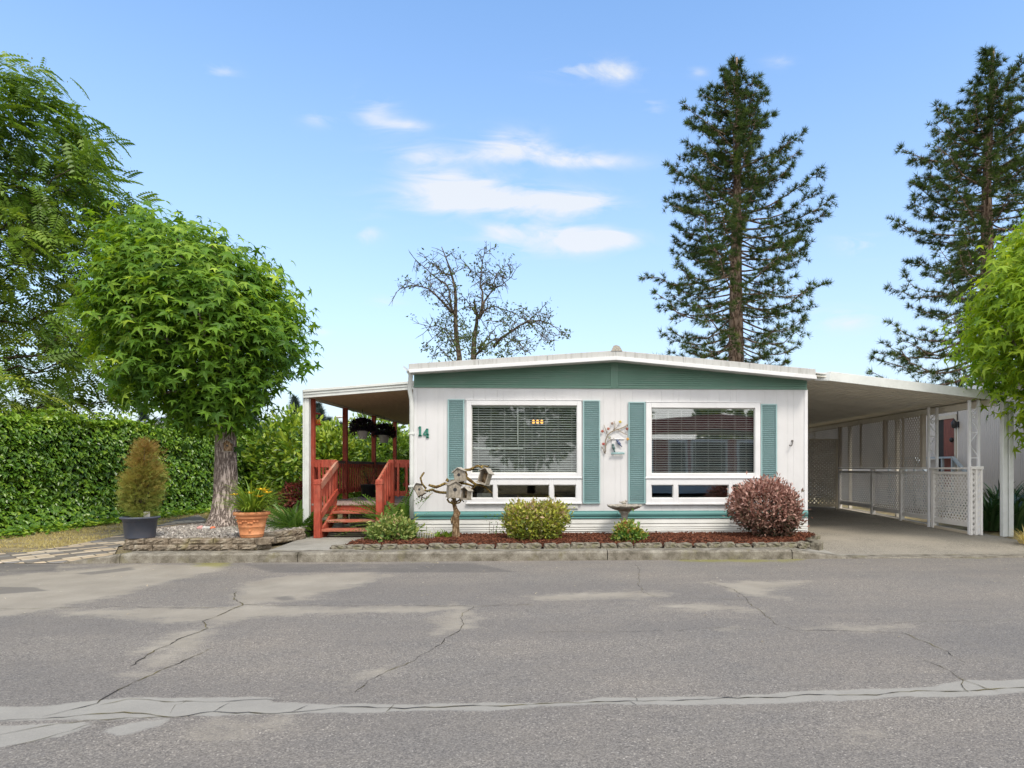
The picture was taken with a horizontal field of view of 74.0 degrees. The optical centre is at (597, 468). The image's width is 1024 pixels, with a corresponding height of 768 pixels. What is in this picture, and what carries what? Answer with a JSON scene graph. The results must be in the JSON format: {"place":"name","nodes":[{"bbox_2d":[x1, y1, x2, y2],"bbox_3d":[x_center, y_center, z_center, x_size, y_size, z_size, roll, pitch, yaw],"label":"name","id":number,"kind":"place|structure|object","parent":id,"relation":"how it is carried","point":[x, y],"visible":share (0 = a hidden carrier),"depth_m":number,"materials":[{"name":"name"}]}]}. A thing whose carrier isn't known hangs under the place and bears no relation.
{"place":"outdoors","nodes":[
{"label":"outdoors","id":0,"kind":"place"},
{"bbox_2d":[0,515,205,562],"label":"path","id":1,"kind":"structure","parent":0,"point":[95,548],"depth_m":10.21,"materials":[{"name":"stone"}]},
{"bbox_2d":[154,521,307,537],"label":"gravel","id":2,"kind":"structure","parent":0,"point":[185,531],"depth_m":10.80,"materials":[{"name":"gravel"}]},
{"bbox_2d":[53,191,323,527],"bbox_3d":[-7.118,-1.789,11.988,4.308,5.758,4.184,0,0,-3],"label":"sweetgum tree","id":3,"kind":"object","parent":2,"relation":"on","point":[222,320],"visible":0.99,"depth_m":11.07,"materials":[{"name":"green plant"}]},
{"bbox_2d":[222,439,233,451],"bbox_3d":[-6.419,-0.396,11.683,0.150,0.217,0.150,0,0,-11],"label":"birdhouse","id":4,"kind":"object","parent":3,"relation":"attached to","point":[228,444],"visible":1,"depth_m":11.64,"materials":[{"name":"brown wood"}]},
{"bbox_2d":[332,522,343,527],"bbox_3d":[-4.799,1.070,12.386,0.244,0.203,0.235,0,0,42],"label":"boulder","id":5,"kind":"object","parent":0,"point":[338,525],"visible":0.34,"depth_m":12.31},
{"bbox_2d":[0,557,1023,767],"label":"road","id":6,"kind":"structure","parent":0,"point":[616,664],"depth_m":4.52,"materials":[{"name":"asphalt"}]},
{"bbox_2d":[64,553,121,563],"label":"kerb","id":7,"kind":"structure","parent":6,"relation":"on","point":[111,559],"depth_m":9.31,"materials":[{"name":"concrete"}]},
{"bbox_2d":[120,550,303,562],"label":"kerb","id":8,"kind":"structure","parent":6,"relation":"on","point":[238,556],"depth_m":9.40,"materials":[{"name":"concrete"}]},
{"bbox_2d":[298,548,606,561],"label":"kerb","id":9,"kind":"structure","parent":6,"relation":"on","point":[410,555],"depth_m":9.56,"materials":[{"name":"concrete"}]},
{"bbox_2d":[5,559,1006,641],"bbox_3d":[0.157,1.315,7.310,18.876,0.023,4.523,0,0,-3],"label":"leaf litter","id":10,"kind":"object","parent":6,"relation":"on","point":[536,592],"visible":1,"depth_m":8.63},
{"bbox_2d":[607,547,791,559],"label":"kerb","id":11,"kind":"structure","parent":6,"relation":"on","point":[692,553],"depth_m":9.72,"materials":[{"name":"concrete"}]},
{"bbox_2d":[788,548,846,558],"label":"kerb","id":12,"kind":"structure","parent":6,"relation":"on","point":[800,554],"depth_m":9.80,"materials":[{"name":"concrete"}]},
{"bbox_2d":[0,469,1023,563],"bbox_3d":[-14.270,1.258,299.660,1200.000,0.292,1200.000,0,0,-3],"label":"ground","id":13,"kind":"structure","parent":0,"point":[119,550],"depth_m":12.63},
{"bbox_2d":[0,51,161,425],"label":"pinnate tree","id":14,"kind":"object","parent":13,"relation":"on","point":[42,229],"visible":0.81,"depth_m":14.86,"materials":[{"name":"green plant"}]},
{"bbox_2d":[0,505,285,552],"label":"dry grass","id":15,"kind":"structure","parent":13,"relation":"on","point":[39,543],"depth_m":12.17,"materials":[{"name":"plant"}]},
{"bbox_2d":[135,411,150,420],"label":"distant tree","id":16,"kind":"object","parent":13,"relation":"on","point":[143,417],"visible":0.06,"depth_m":91.89,"materials":[{"name":"green plant"}]},
{"bbox_2d":[0,501,300,538],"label":"ground ivy","id":17,"kind":"object","parent":13,"relation":"on","point":[52,528],"visible":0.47,"depth_m":13.56,"materials":[{"name":"green plant"}]},
{"bbox_2d":[0,403,301,536],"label":"ivy hedge","id":18,"kind":"object","parent":13,"relation":"on","point":[68,468],"visible":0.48,"depth_m":14.07,"materials":[{"name":"green plant"}]},
{"bbox_2d":[141,416,202,427],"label":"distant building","id":19,"kind":"structure","parent":13,"relation":"on","point":[161,422],"depth_m":43.71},
{"bbox_2d":[176,529,313,550],"bbox_3d":[-6.326,1.139,11.437,2.550,0.162,3.250,0,0,-3],"label":"gravel base","id":20,"kind":"object","parent":13,"relation":"on","point":[306,530],"visible":0.11,"depth_m":9.87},
{"bbox_2d":[122,528,305,550],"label":"retaining wall","id":21,"kind":"structure","parent":20,"relation":"on","point":[267,540],"depth_m":9.75,"materials":[{"name":"stone"}]},
{"bbox_2d":[112,436,170,538],"bbox_3d":[-6.694,0.262,9.881,0.733,1.515,0.753,0,0,-3],"label":"potted cypress","id":22,"kind":"object","parent":21,"relation":"on","point":[139,490],"visible":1,"depth_m":9.77,"materials":[{"name":"plant"}]},
{"bbox_2d":[205,478,292,537],"bbox_3d":[-5.121,0.544,9.964,1.234,0.941,1.254,0,0,-3],"label":"terracotta pot","id":23,"kind":"object","parent":21,"relation":"on","point":[251,515],"visible":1,"depth_m":9.78,"materials":[{"name":"ceramic"}]},
{"bbox_2d":[157,520,325,527],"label":"retaining wall","id":24,"kind":"structure","parent":20,"relation":"on","point":[189,523],"depth_m":12.10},
{"bbox_2d":[275,477,302,515],"bbox_3d":[-5.609,0.647,12.596,0.837,1.000,0.829,0,0,-3],"label":"red maple","id":25,"kind":"object","parent":20,"relation":"on","point":[289,499],"visible":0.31,"depth_m":12.46,"materials":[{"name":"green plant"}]},
{"bbox_2d":[239,402,331,504],"bbox_3d":[-8.720,-0.326,19.091,2.696,3.157,2.734,0,0,37],"label":"laurel bush","id":26,"kind":"object","parent":13,"relation":"on","point":[271,462],"visible":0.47,"depth_m":18.43,"materials":[{"name":"green plant"}]},
{"bbox_2d":[235,499,346,538],"bbox_3d":[-5.344,0.877,11.839,1.967,0.805,1.716,0,0,-37],"label":"sword fern","id":27,"kind":"object","parent":13,"relation":"on","point":[293,519],"visible":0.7,"depth_m":11.64,"materials":[{"name":"green plant"}]},
{"bbox_2d":[288,394,302,423],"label":"distant tree","id":28,"kind":"object","parent":13,"relation":"on","point":[295,399],"visible":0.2,"depth_m":83.09,"materials":[{"name":"green plant"}]},
{"bbox_2d":[271,532,367,549],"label":"walkway","id":29,"kind":"structure","parent":13,"relation":"on","point":[313,543],"depth_m":10.71,"materials":[{"name":"concrete"}]},
{"bbox_2d":[316,402,323,409],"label":"distant tree","id":30,"kind":"object","parent":13,"relation":"on","point":[318,404],"visible":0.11,"depth_m":93.09,"materials":[{"name":"green plant"}]},
{"bbox_2d":[316,406,325,420],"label":"distant tree","id":31,"kind":"object","parent":13,"relation":"on","point":[321,411],"visible":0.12,"depth_m":83.24,"materials":[{"name":"green plant"}]},
{"bbox_2d":[292,415,362,501],"bbox_3d":[-6.804,-0.079,17.288,1.807,2.649,1.754,0,0,-3],"label":"laurel bush","id":32,"kind":"object","parent":13,"relation":"on","point":[328,445],"visible":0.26,"depth_m":17.05,"materials":[{"name":"green plant"}]},
{"bbox_2d":[302,381,413,537],"bbox_3d":[-4.386,-0.188,15.440,2.053,2.756,8.137,0,0,-3],"label":"porch","id":33,"kind":"object","parent":13,"relation":"on","point":[387,401],"visible":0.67,"depth_m":12.21,"materials":[{"name":"wood"}]},
{"bbox_2d":[316,412,321,425],"bbox_3d":[-5.171,-1.042,12.388,0.180,0.512,0.180,0,0,-3],"label":"bird feeder","id":34,"kind":"object","parent":33,"relation":"hanging from","point":[318,422],"visible":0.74,"depth_m":12.38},
{"bbox_2d":[348,409,376,438],"bbox_3d":[-5.089,-0.957,14.568,0.607,0.642,0.570,0,0,-3],"label":"hanging basket","id":35,"kind":"object","parent":33,"relation":"hanging from","point":[362,427],"visible":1,"depth_m":14.48,"materials":[{"name":"black plastic"}]},
{"bbox_2d":[360,465,378,496],"bbox_3d":[-5.055,0.272,14.875,0.413,0.737,0.373,0,0,-3],"label":"deck planter","id":36,"kind":"object","parent":33,"relation":"on","point":[368,489],"visible":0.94,"depth_m":14.76,"materials":[{"name":"black plastic"}]},
{"bbox_2d":[375,419,396,442],"bbox_3d":[-5.170,-0.949,16.276,0.620,0.658,0.563,0,0,-3],"label":"hanging basket","id":37,"kind":"object","parent":33,"relation":"hanging from","point":[382,435],"visible":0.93,"depth_m":16.18,"materials":[{"name":"black plastic"}]},
{"bbox_2d":[338,411,408,490],"bbox_3d":[-6.731,-0.424,20.555,3.015,3.346,2.785,0,0,-15],"label":"laurel bush","id":38,"kind":"object","parent":13,"relation":"on","point":[403,452],"visible":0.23,"depth_m":20.07,"materials":[{"name":"green plant"}]},
{"bbox_2d":[335,488,434,535],"bbox_3d":[-3.568,0.759,11.901,1.943,0.960,2.017,0,0,39],"label":"sword fern","id":39,"kind":"object","parent":13,"relation":"on","point":[404,506],"visible":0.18,"depth_m":11.52,"materials":[{"name":"green plant"}]},
{"bbox_2d":[295,426,562,500],"bbox_3d":[-5.746,-0.022,22.878,9.538,2.873,1.344,0,0,-11],"label":"laurel hedge","id":40,"kind":"object","parent":13,"relation":"on","point":[360,493],"visible":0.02,"depth_m":22.22,"materials":[{"name":"green plant"}]},
{"bbox_2d":[389,242,570,361],"bbox_3d":[-4.799,-6.729,29.124,7.315,6.305,4.701,0,0,17],"label":"bare tree","id":41,"kind":"object","parent":13,"relation":"on","point":[456,341],"visible":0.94,"depth_m":29.17,"materials":[{"name":"brown plant"}]},
{"bbox_2d":[403,345,816,533],"bbox_3d":[-0.113,-0.394,19.190,7.035,3.387,15.652,0,0,-3],"label":"mobile home","id":42,"kind":"object","parent":13,"relation":"on","point":[702,435],"visible":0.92,"depth_m":11.73,"materials":[{"name":"metal"}]},
{"bbox_2d":[477,493,491,496],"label":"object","id":43,"kind":"structure","parent":42,"relation":"in","point":[484,494],"depth_m":11.69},
{"bbox_2d":[466,399,581,503],"bbox_3d":[-1.269,-0.285,11.684,2.004,1.808,0.162,0,0,-3],"label":"window","id":44,"kind":"structure","parent":42,"relation":"in","point":[551,479],"depth_m":11.68,"materials":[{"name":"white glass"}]},
{"bbox_2d":[601,420,628,453],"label":"wall branch","id":45,"kind":"object","parent":42,"relation":"attached to","point":[608,428],"visible":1,"depth_m":11.69,"materials":[{"name":"brown metal"}]},
{"bbox_2d":[611,434,624,454],"bbox_3d":[0.353,-0.420,11.696,0.237,0.362,0.067,0,0,-3],"label":"bird plaque","id":46,"kind":"object","parent":42,"relation":"attached to","point":[617,444],"visible":1,"depth_m":11.71,"materials":[{"name":"ceramic"}]},
{"bbox_2d":[645,401,760,504],"bbox_3d":[1.857,-0.265,11.833,2.046,1.802,0.162,0,0,-3],"label":"window","id":47,"kind":"structure","parent":42,"relation":"in","point":[676,480],"depth_m":11.82,"materials":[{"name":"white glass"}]},
{"bbox_2d":[638,53,837,365],"bbox_3d":[6.132,-8.684,30.323,8.699,20.025,8.767,0,0,-3],"label":"pine tree","id":48,"kind":"object","parent":13,"relation":"on","point":[741,122],"visible":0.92,"depth_m":29.38,"materials":[{"name":"green plant"}]},
{"bbox_2d":[801,534,822,550],"bbox_3d":[3.481,1.235,11.165,0.473,0.170,1.586,0,0,16],"label":"garden edging","id":49,"kind":"object","parent":13,"relation":"on","point":[815,543],"visible":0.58,"depth_m":10.55,"materials":[{"name":"stone"}]},
{"bbox_2d":[808,382,1023,511],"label":"neighbour home","id":50,"kind":"object","parent":13,"relation":"on","point":[950,423],"visible":0.25,"depth_m":17.79,"materials":[{"name":"beige"}]},
{"bbox_2d":[944,418,953,486],"bbox_3d":[9.651,-0.407,18.395,0.030,1.893,0.550,0,0,-3],"label":"door","id":51,"kind":"structure","parent":50,"relation":"in","point":[948,431],"depth_m":18.44,"materials":[{"name":"brown wood"}]},
{"bbox_2d":[842,554,1023,558],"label":"kerb","id":52,"kind":"structure","parent":13,"relation":"on","point":[939,556],"depth_m":9.94,"materials":[{"name":"concrete"}]},
{"bbox_2d":[865,43,1023,387],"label":"pine tree","id":53,"kind":"object","parent":13,"relation":"on","point":[990,137],"visible":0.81,"depth_m":27.25,"materials":[{"name":"green plant"}]},
{"bbox_2d":[948,486,1022,530],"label":"strap plant","id":54,"kind":"object","parent":13,"relation":"on","point":[991,514],"visible":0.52,"depth_m":12.81,"materials":[{"name":"green plant"}]},
{"bbox_2d":[965,480,1023,504],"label":"strap plant","id":55,"kind":"object","parent":13,"relation":"on","point":[991,495],"visible":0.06,"depth_m":13.79,"materials":[{"name":"green plant"}]},
{"bbox_2d":[984,492,1023,531],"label":"strap plant","id":56,"kind":"object","parent":13,"relation":"on","point":[1018,521],"visible":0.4,"depth_m":12.63,"materials":[{"name":"green plant"}]},
{"bbox_2d":[989,485,1023,502],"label":"strap plant","id":57,"kind":"object","parent":13,"relation":"on","point":[1022,499],"visible":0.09,"depth_m":13.66,"materials":[{"name":"green plant"}]},
{"bbox_2d":[0,0,1023,466],"label":"sky","id":58,"kind":"structure","parent":0,"point":[342,139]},
{"bbox_2d":[345,531,814,547],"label":"mulch","id":59,"kind":"object","parent":0,"point":[664,537],"visible":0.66,"depth_m":10.54,"materials":[{"name":"wood"}]},
{"bbox_2d":[360,509,426,541],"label":"variegated groundcover","id":60,"kind":"object","parent":59,"relation":"on","point":[389,528],"visible":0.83,"depth_m":10.45,"materials":[{"name":"green plant"}]},
{"bbox_2d":[417,521,434,538],"bbox_3d":[-2.701,0.996,10.641,0.280,0.320,0.167,0,0,-3],"label":"wire basket","id":61,"kind":"object","parent":59,"relation":"on","point":[429,534],"visible":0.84,"depth_m":10.60,"materials":[{"name":"white metal"}]},
{"bbox_2d":[440,528,451,536],"bbox_3d":[-2.407,1.058,10.824,0.291,0.174,0.209,0,0,39],"label":"watering can","id":62,"kind":"object","parent":59,"relation":"on","point":[446,534],"visible":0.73,"depth_m":10.78,"materials":[{"name":"green"}]},
{"bbox_2d":[420,465,491,536],"bbox_3d":[-2.281,0.564,10.829,1.167,1.246,0.182,0,0,-3],"label":"driftwood post","id":63,"kind":"object","parent":59,"relation":"on","point":[454,519],"visible":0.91,"depth_m":10.82,"materials":[{"name":"wood"}]},
{"bbox_2d":[413,483,426,497],"bbox_3d":[-2.853,0.356,10.792,0.212,0.245,0.197,0,0,-16],"label":"birdhouse","id":64,"kind":"object","parent":63,"relation":"attached to","point":[419,489],"visible":1,"depth_m":10.73,"materials":[{"name":"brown wood"}]},
{"bbox_2d":[445,480,462,497],"bbox_3d":[-2.296,0.336,10.759,0.240,0.287,0.190,0,0,-28],"label":"birdhouse","id":65,"kind":"object","parent":63,"relation":"attached to","point":[453,489],"visible":1,"depth_m":10.70,"materials":[{"name":"brown wood"}]},
{"bbox_2d":[452,467,466,481],"bbox_3d":[-2.211,0.103,10.813,0.225,0.247,0.168,0,0,7],"label":"birdhouse","id":66,"kind":"object","parent":63,"relation":"attached to","point":[459,474],"visible":0.98,"depth_m":10.75,"materials":[{"name":"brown wood"}]},
{"bbox_2d":[460,486,473,499],"bbox_3d":[-2.111,0.401,10.826,0.170,0.227,0.178,0,0,19],"label":"birdhouse","id":67,"kind":"object","parent":63,"relation":"attached to","point":[466,492],"visible":1,"depth_m":10.81,"materials":[{"name":"brown wood"}]},
{"bbox_2d":[476,467,493,485],"bbox_3d":[-1.815,0.137,10.842,0.241,0.307,0.221,0,0,16],"label":"birdhouse","id":68,"kind":"object","parent":63,"relation":"attached to","point":[485,476],"visible":1,"depth_m":10.84,"materials":[{"name":"grey wood"}]},
{"bbox_2d":[484,514,505,534],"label":"seedling","id":69,"kind":"object","parent":59,"relation":"on","point":[495,532],"visible":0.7,"depth_m":11.13,"materials":[{"name":"green plant"}]},
{"bbox_2d":[499,495,574,547],"bbox_3d":[-0.950,0.893,10.730,1.196,0.947,1.135,0,0,-3],"label":"round shrub","id":70,"kind":"object","parent":59,"relation":"on","point":[525,520],"visible":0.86,"depth_m":10.44,"materials":[{"name":"green plant"}]},
{"bbox_2d":[607,500,641,519],"bbox_3d":[0.457,0.839,11.284,0.591,0.622,0.591,0,0,-3],"label":"birdbath","id":71,"kind":"object","parent":59,"relation":"on","point":[624,509],"visible":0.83,"depth_m":11.20,"materials":[{"name":"stone"}]},
{"bbox_2d":[608,508,649,546],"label":"shrub","id":72,"kind":"object","parent":59,"relation":"on","point":[625,529],"visible":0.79,"depth_m":10.46,"materials":[{"name":"green plant"}]},
{"bbox_2d":[722,471,812,536],"bbox_3d":[2.722,0.672,11.031,1.389,1.268,1.343,0,0,42],"label":"pink shrub","id":73,"kind":"object","parent":59,"relation":"on","point":[781,514],"visible":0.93,"depth_m":10.79,"materials":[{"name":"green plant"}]},
{"bbox_2d":[799,507,1023,554],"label":"driveway","id":74,"kind":"structure","parent":0,"point":[841,531],"depth_m":11.83,"materials":[{"name":"concrete"}]},
{"bbox_2d":[808,439,837,508],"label":"lattice gate","id":75,"kind":"structure","parent":74,"relation":"on","point":[828,504],"depth_m":18.00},
{"bbox_2d":[785,547,871,554],"bbox_3d":[3.479,1.244,10.388,1.350,0.113,0.578,0,0,-3],"label":"concrete apron","id":76,"kind":"object","parent":74,"relation":"on","point":[823,550],"visible":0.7,"depth_m":10.17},
{"bbox_2d":[796,541,809,548],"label":"edging block","id":77,"kind":"structure","parent":76,"relation":"on","point":[802,545],"depth_m":10.22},
{"bbox_2d":[810,466,983,534],"bbox_3d":[6.639,0.601,16.725,0.236,1.272,9.220,0,0,-3],"label":"lattice fence","id":78,"kind":"object","parent":74,"relation":"on","point":[900,487],"visible":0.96,"depth_m":14.12,"materials":[{"name":"paint"}]},
{"bbox_2d":[808,414,925,499],"bbox_3d":[6.571,-0.113,18.421,0.080,2.016,8.966,0,0,-3],"label":"lattice screen","id":79,"kind":"object","parent":78,"relation":"attached to","point":[839,433],"visible":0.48,"depth_m":15.97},
{"bbox_2d":[807,371,1013,536],"bbox_3d":[5.303,-0.250,17.895,3.856,2.974,11.805,0,0,-3],"label":"carport","id":80,"kind":"object","parent":74,"relation":"on","point":[837,399],"visible":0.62,"depth_m":12.95,"materials":[{"name":"metal"}]},
{"bbox_2d":[1009,525,1023,543],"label":"grass clump","id":81,"kind":"object","parent":74,"relation":"on","point":[1021,537],"visible":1,"depth_m":11.11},
{"bbox_2d":[887,456,966,513],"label":"entry steps","id":82,"kind":"structure","parent":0,"point":[955,460],"depth_m":18.00,"materials":[{"name":"blue paint"}]},
{"bbox_2d":[933,207,1023,459],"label":"sweetgum tree","id":83,"kind":"object","parent":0,"point":[1002,328],"visible":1,"depth_m":11.49,"materials":[{"name":"green plant"}]},
{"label":"concrete strip","id":84,"kind":"structure","parent":0,"visible":0},
{"bbox_2d":[330,544,345,548],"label":"edging block","id":85,"kind":"structure","parent":84,"relation":"on","point":[342,546],"depth_m":9.80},
{"bbox_2d":[345,544,363,549],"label":"edging block","id":86,"kind":"structure","parent":84,"relation":"on","point":[356,546],"depth_m":9.82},
{"bbox_2d":[363,544,381,549],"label":"edging block","id":87,"kind":"structure","parent":84,"relation":"on","point":[372,546],"depth_m":9.82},
{"bbox_2d":[381,544,397,549],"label":"edging block","id":88,"kind":"structure","parent":84,"relation":"on","point":[388,546],"depth_m":9.83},
{"bbox_2d":[396,544,411,549],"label":"edging block","id":89,"kind":"structure","parent":84,"relation":"on","point":[403,547],"depth_m":9.85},
{"bbox_2d":[410,544,427,549],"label":"edging block","id":90,"kind":"structure","parent":84,"relation":"on","point":[419,546],"depth_m":9.85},
{"bbox_2d":[428,543,443,548],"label":"edging block","id":91,"kind":"structure","parent":84,"relation":"on","point":[435,545],"depth_m":9.87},
{"bbox_2d":[442,543,459,548],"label":"edging block","id":92,"kind":"structure","parent":84,"relation":"on","point":[451,546],"depth_m":9.88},
{"bbox_2d":[460,543,477,548],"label":"edging block","id":93,"kind":"structure","parent":84,"relation":"on","point":[468,545],"depth_m":9.89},
{"bbox_2d":[477,544,494,548],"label":"edging block","id":94,"kind":"structure","parent":84,"relation":"on","point":[485,546],"depth_m":9.90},
{"bbox_2d":[496,543,509,548],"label":"edging block","id":95,"kind":"structure","parent":84,"relation":"on","point":[502,546],"depth_m":9.91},
{"bbox_2d":[509,543,524,548],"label":"edging block","id":96,"kind":"structure","parent":84,"relation":"on","point":[516,545],"depth_m":9.92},
{"bbox_2d":[524,542,541,548],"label":"edging block","id":97,"kind":"structure","parent":84,"relation":"on","point":[536,545],"depth_m":9.93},
{"bbox_2d":[544,543,556,548],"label":"edging block","id":98,"kind":"structure","parent":84,"relation":"on","point":[550,545],"depth_m":9.94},
{"bbox_2d":[557,543,570,548],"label":"edging block","id":99,"kind":"structure","parent":84,"relation":"on","point":[563,545],"depth_m":9.95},
{"bbox_2d":[570,542,583,548],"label":"edging block","id":100,"kind":"structure","parent":84,"relation":"on","point":[577,545],"depth_m":9.96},
{"bbox_2d":[583,542,599,548],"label":"edging block","id":101,"kind":"structure","parent":84,"relation":"on","point":[596,545],"depth_m":9.97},
{"bbox_2d":[600,543,616,548],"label":"edging block","id":102,"kind":"structure","parent":84,"relation":"on","point":[608,545],"depth_m":9.98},
{"bbox_2d":[617,542,632,547],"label":"edging block","id":103,"kind":"structure","parent":84,"relation":"on","point":[625,545],"depth_m":9.99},
{"bbox_2d":[634,543,646,547],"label":"edging block","id":104,"kind":"structure","parent":84,"relation":"on","point":[640,545],"depth_m":10.01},
{"bbox_2d":[646,542,661,547],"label":"edging block","id":105,"kind":"structure","parent":84,"relation":"on","point":[655,545],"depth_m":10.01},
{"bbox_2d":[664,542,676,547],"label":"edging block","id":106,"kind":"structure","parent":84,"relation":"on","point":[670,544],"depth_m":10.02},
{"bbox_2d":[676,542,691,547],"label":"edging block","id":107,"kind":"structure","parent":84,"relation":"on","point":[684,545],"depth_m":10.03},
{"bbox_2d":[693,543,707,547],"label":"edging block","id":108,"kind":"structure","parent":84,"relation":"on","point":[700,545],"depth_m":10.04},
{"bbox_2d":[707,542,720,547],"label":"edging block","id":109,"kind":"structure","parent":84,"relation":"on","point":[713,544],"depth_m":10.05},
{"bbox_2d":[720,542,735,547],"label":"edging block","id":110,"kind":"structure","parent":84,"relation":"on","point":[727,545],"depth_m":10.06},
{"bbox_2d":[735,543,751,547],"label":"edging block","id":111,"kind":"structure","parent":84,"relation":"on","point":[741,545],"depth_m":10.07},
{"bbox_2d":[752,542,766,547],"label":"edging block","id":112,"kind":"structure","parent":84,"relation":"on","point":[758,544],"depth_m":10.08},
{"bbox_2d":[766,542,781,547],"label":"edging block","id":113,"kind":"structure","parent":84,"relation":"on","point":[772,544],"depth_m":10.10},
{"bbox_2d":[779,542,796,548],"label":"edging block","id":114,"kind":"structure","parent":84,"relation":"on","point":[792,545],"depth_m":10.14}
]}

